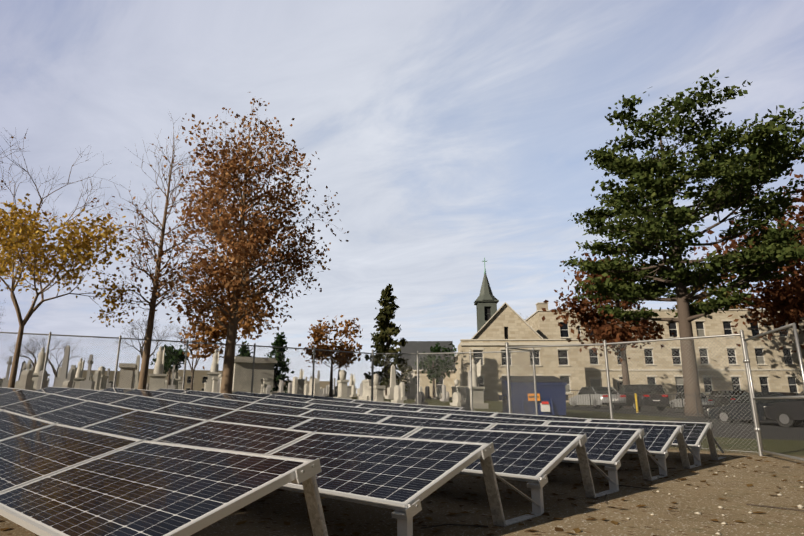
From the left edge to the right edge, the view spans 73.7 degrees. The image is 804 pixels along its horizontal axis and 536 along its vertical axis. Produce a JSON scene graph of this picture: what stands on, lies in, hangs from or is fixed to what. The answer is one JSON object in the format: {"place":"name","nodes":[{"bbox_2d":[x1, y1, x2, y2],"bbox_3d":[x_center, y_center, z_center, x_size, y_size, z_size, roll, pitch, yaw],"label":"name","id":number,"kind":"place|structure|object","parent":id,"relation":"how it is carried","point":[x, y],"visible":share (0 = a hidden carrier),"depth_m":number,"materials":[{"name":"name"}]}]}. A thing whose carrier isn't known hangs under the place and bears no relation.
{"place":"outdoors","nodes":[
{"label":"outdoors","id":0,"kind":"place"},
{"bbox_2d":[0,396,803,535],"bbox_3d":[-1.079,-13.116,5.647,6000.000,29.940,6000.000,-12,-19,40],"label":"ground","id":1,"kind":"structure","parent":0,"point":[681,516],"depth_m":4.82,"materials":[{"name":"brown soil"}]},
{"bbox_2d":[3,335,64,370],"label":"bare tree","id":2,"kind":"object","parent":1,"relation":"on","point":[29,351],"depth_m":77.62,"materials":[{"name":"brown plant"}]},
{"bbox_2d":[26,339,86,386],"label":"bare tree","id":3,"kind":"object","parent":1,"relation":"on","point":[50,363],"depth_m":83.99,"materials":[{"name":"brown plant"}]},
{"bbox_2d":[0,127,118,274],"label":"bare tree","id":4,"kind":"object","parent":1,"relation":"on","point":[41,201],"visible":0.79,"depth_m":17.50,"materials":[{"name":"brown plant"}]},
{"bbox_2d":[0,193,138,387],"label":"maple tree","id":5,"kind":"object","parent":1,"relation":"on","point":[12,242],"visible":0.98,"depth_m":14.31,"materials":[{"name":"yellow plant"}]},
{"bbox_2d":[114,312,177,357],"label":"bare tree","id":6,"kind":"object","parent":1,"relation":"on","point":[141,348],"visible":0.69,"depth_m":68.11,"materials":[{"name":"brown plant"}]},
{"bbox_2d":[92,113,213,389],"bbox_3d":[-7.760,-0.508,17.323,4.031,9.910,4.769,6,-16,-24],"label":"oak tree","id":7,"kind":"object","parent":1,"relation":"on","point":[153,305],"visible":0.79,"depth_m":16.71,"materials":[{"name":"brown plant"}]},
{"bbox_2d":[150,344,190,387],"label":"green tree","id":8,"kind":"object","parent":1,"relation":"on","point":[174,355],"depth_m":46.16,"materials":[{"name":"green plant"}]},
{"bbox_2d":[168,322,213,389],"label":"tree","id":9,"kind":"object","parent":1,"relation":"on","point":[192,371],"visible":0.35,"depth_m":89.09,"materials":[{"name":"brown plant"}]},
{"bbox_2d":[82,369,329,390],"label":"distant buildings","id":10,"kind":"structure","parent":1,"relation":"on","point":[202,377],"depth_m":138.36,"materials":[{"name":"stone"}]},
{"bbox_2d":[169,281,276,369],"bbox_3d":[-12.372,4.917,38.089,5.692,8.219,6.810,-12,-19,40],"label":"orange tree","id":11,"kind":"object","parent":1,"relation":"on","point":[215,333],"visible":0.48,"depth_m":37.65,"materials":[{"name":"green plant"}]},
{"bbox_2d":[0,345,488,410],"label":"gravestones","id":12,"kind":"object","parent":1,"relation":"on","point":[306,389],"depth_m":34.92,"materials":[{"name":"stone"}]},
{"bbox_2d":[236,341,252,356],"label":"green tree","id":13,"kind":"object","parent":1,"relation":"on","point":[243,352],"visible":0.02,"depth_m":44.52,"materials":[{"name":"green plant"}]},
{"bbox_2d":[144,92,348,393],"bbox_3d":[-5.052,-0.823,17.259,5.818,10.709,5.749,-2,-14,6],"label":"oak tree","id":14,"kind":"object","parent":1,"relation":"on","point":[244,246],"visible":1,"depth_m":16.59,"materials":[{"name":"brown plant"}]},
{"bbox_2d":[264,332,294,392],"bbox_3d":[-9.992,7.736,43.315,3.437,5.297,3.252,-12,-19,40],"label":"green tree","id":15,"kind":"object","parent":1,"relation":"on","point":[280,341],"visible":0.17,"depth_m":43.25,"materials":[{"name":"green plant"}]},
{"bbox_2d":[295,315,362,396],"bbox_3d":[-5.944,7.327,44.475,5.607,6.877,4.765,0,-14,0],"label":"orange tree","id":16,"kind":"object","parent":1,"relation":"on","point":[318,334],"visible":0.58,"depth_m":43.85,"materials":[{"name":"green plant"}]},
{"bbox_2d":[0,386,725,535],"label":"solar array","id":17,"kind":"object","parent":1,"relation":"on","point":[110,461],"visible":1,"depth_m":4.53,"materials":[{"name":"glass"}]},
{"bbox_2d":[364,284,412,395],"bbox_3d":[-1.366,6.024,44.677,4.313,9.658,3.687,-12,-19,40],"label":"spruce tree","id":18,"kind":"object","parent":1,"relation":"on","point":[387,328],"visible":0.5,"depth_m":44.57,"materials":[{"name":"green plant"}]},
{"bbox_2d":[0,323,803,460],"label":"chain link fence","id":19,"kind":"object","parent":1,"relation":"on","point":[753,404],"visible":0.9,"depth_m":13.70,"materials":[{"name":"grey metal"}]},
{"bbox_2d":[0,453,803,535],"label":"ground litter","id":20,"kind":"object","parent":1,"relation":"on","point":[799,506],"visible":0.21,"depth_m":4.70,"materials":[{"name":"orange plant"}]},
{"bbox_2d":[415,341,459,398],"bbox_3d":[3.100,9.768,51.215,4.821,5.478,4.308,-7,-16,24],"label":"green tree","id":21,"kind":"object","parent":1,"relation":"on","point":[440,362],"visible":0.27,"depth_m":50.81,"materials":[{"name":"green plant"}]},
{"bbox_2d":[499,376,567,416],"bbox_3d":[5.182,5.071,21.181,2.540,1.658,1.570,0,-14,1],"label":"dumpster","id":22,"kind":"object","parent":1,"relation":"on","point":[557,400],"depth_m":20.55,"materials":[{"name":"blue metal"}]},
{"bbox_2d":[569,387,627,407],"bbox_3d":[13.227,8.838,36.583,1.818,1.434,4.700,2,-15,-9],"label":"car","id":23,"kind":"object","parent":1,"relation":"on","point":[593,402],"depth_m":35.32,"materials":[{"name":"grey paint"}]},
{"bbox_2d":[399,258,803,401],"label":"stone building","id":24,"kind":"structure","parent":1,"relation":"on","point":[501,326],"depth_m":59.48,"materials":[{"name":"beige stone"}]},
{"bbox_2d":[542,241,675,384],"bbox_3d":[19.001,5.291,47.631,10.894,13.903,11.180,7,-16,-26],"label":"red oak tree","id":25,"kind":"object","parent":1,"relation":"on","point":[608,330],"visible":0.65,"depth_m":47.28,"materials":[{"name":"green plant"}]},
{"bbox_2d":[574,264,644,309],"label":"red oak tree","id":26,"kind":"object","parent":1,"relation":"on","point":[624,304],"visible":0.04,"depth_m":90.66,"materials":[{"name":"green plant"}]},
{"bbox_2d":[634,393,640,412],"bbox_3d":[14.062,8.094,32.156,0.300,1.150,0.300,-12,-19,40],"label":"bollard","id":27,"kind":"object","parent":1,"relation":"on","point":[636,401],"depth_m":32.09,"materials":[{"name":"yellow metal"}]},
{"bbox_2d":[608,384,670,410],"bbox_3d":[15.801,8.758,36.184,1.918,1.704,4.710,2,-14,-7],"label":"car","id":28,"kind":"object","parent":1,"relation":"on","point":[648,388],"depth_m":34.32,"materials":[{"name":"grey paint"}]},
{"bbox_2d":[566,386,769,421],"bbox_3d":[22.152,5.764,23.543,38.556,2.254,2.838,-13,-19,41],"label":"car park railing","id":29,"kind":"object","parent":1,"relation":"on","point":[643,411],"depth_m":31.40,"materials":[{"name":"black metal"}]},
{"bbox_2d":[559,69,803,416],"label":"pine tree","id":30,"kind":"object","parent":1,"relation":"on","point":[735,191],"visible":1,"depth_m":32.64,"materials":[{"name":"green plant"}]},
{"bbox_2d":[669,393,714,408],"bbox_3d":[24.803,11.466,46.170,1.818,1.434,4.700,-1,-14,3],"label":"car","id":31,"kind":"object","parent":1,"relation":"on","point":[703,398],"depth_m":45.62,"materials":[{"name":"grey paint"}]},
{"bbox_2d":[675,285,757,308],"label":"red oak tree","id":32,"kind":"object","parent":1,"relation":"on","point":[740,305],"visible":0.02,"depth_m":85.06,"materials":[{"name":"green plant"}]},
{"bbox_2d":[703,390,746,409],"bbox_3d":[27.701,11.398,46.105,1.918,1.704,4.710,0,-14,0],"label":"car","id":33,"kind":"object","parent":1,"relation":"on","point":[726,392],"depth_m":44.62,"materials":[{"name":"grey paint"}]},
{"bbox_2d":[685,168,803,352],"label":"red oak tree","id":34,"kind":"object","parent":1,"relation":"on","point":[785,297],"visible":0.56,"depth_m":49.39,"materials":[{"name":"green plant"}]},
{"bbox_2d":[706,392,801,425],"bbox_3d":[16.402,6.309,24.120,1.818,1.434,4.700,7,-16,-26],"label":"car","id":35,"kind":"object","parent":1,"relation":"on","point":[734,411],"depth_m":24.18,"materials":[{"name":"grey paint"}]},
{"bbox_2d":[763,391,803,426],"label":"car","id":36,"kind":"object","parent":1,"relation":"on","point":[790,413],"depth_m":21.75,"materials":[{"name":"grey paint"}]},
{"bbox_2d":[0,0,803,393],"label":"sky","id":37,"kind":"structure","parent":0,"point":[450,136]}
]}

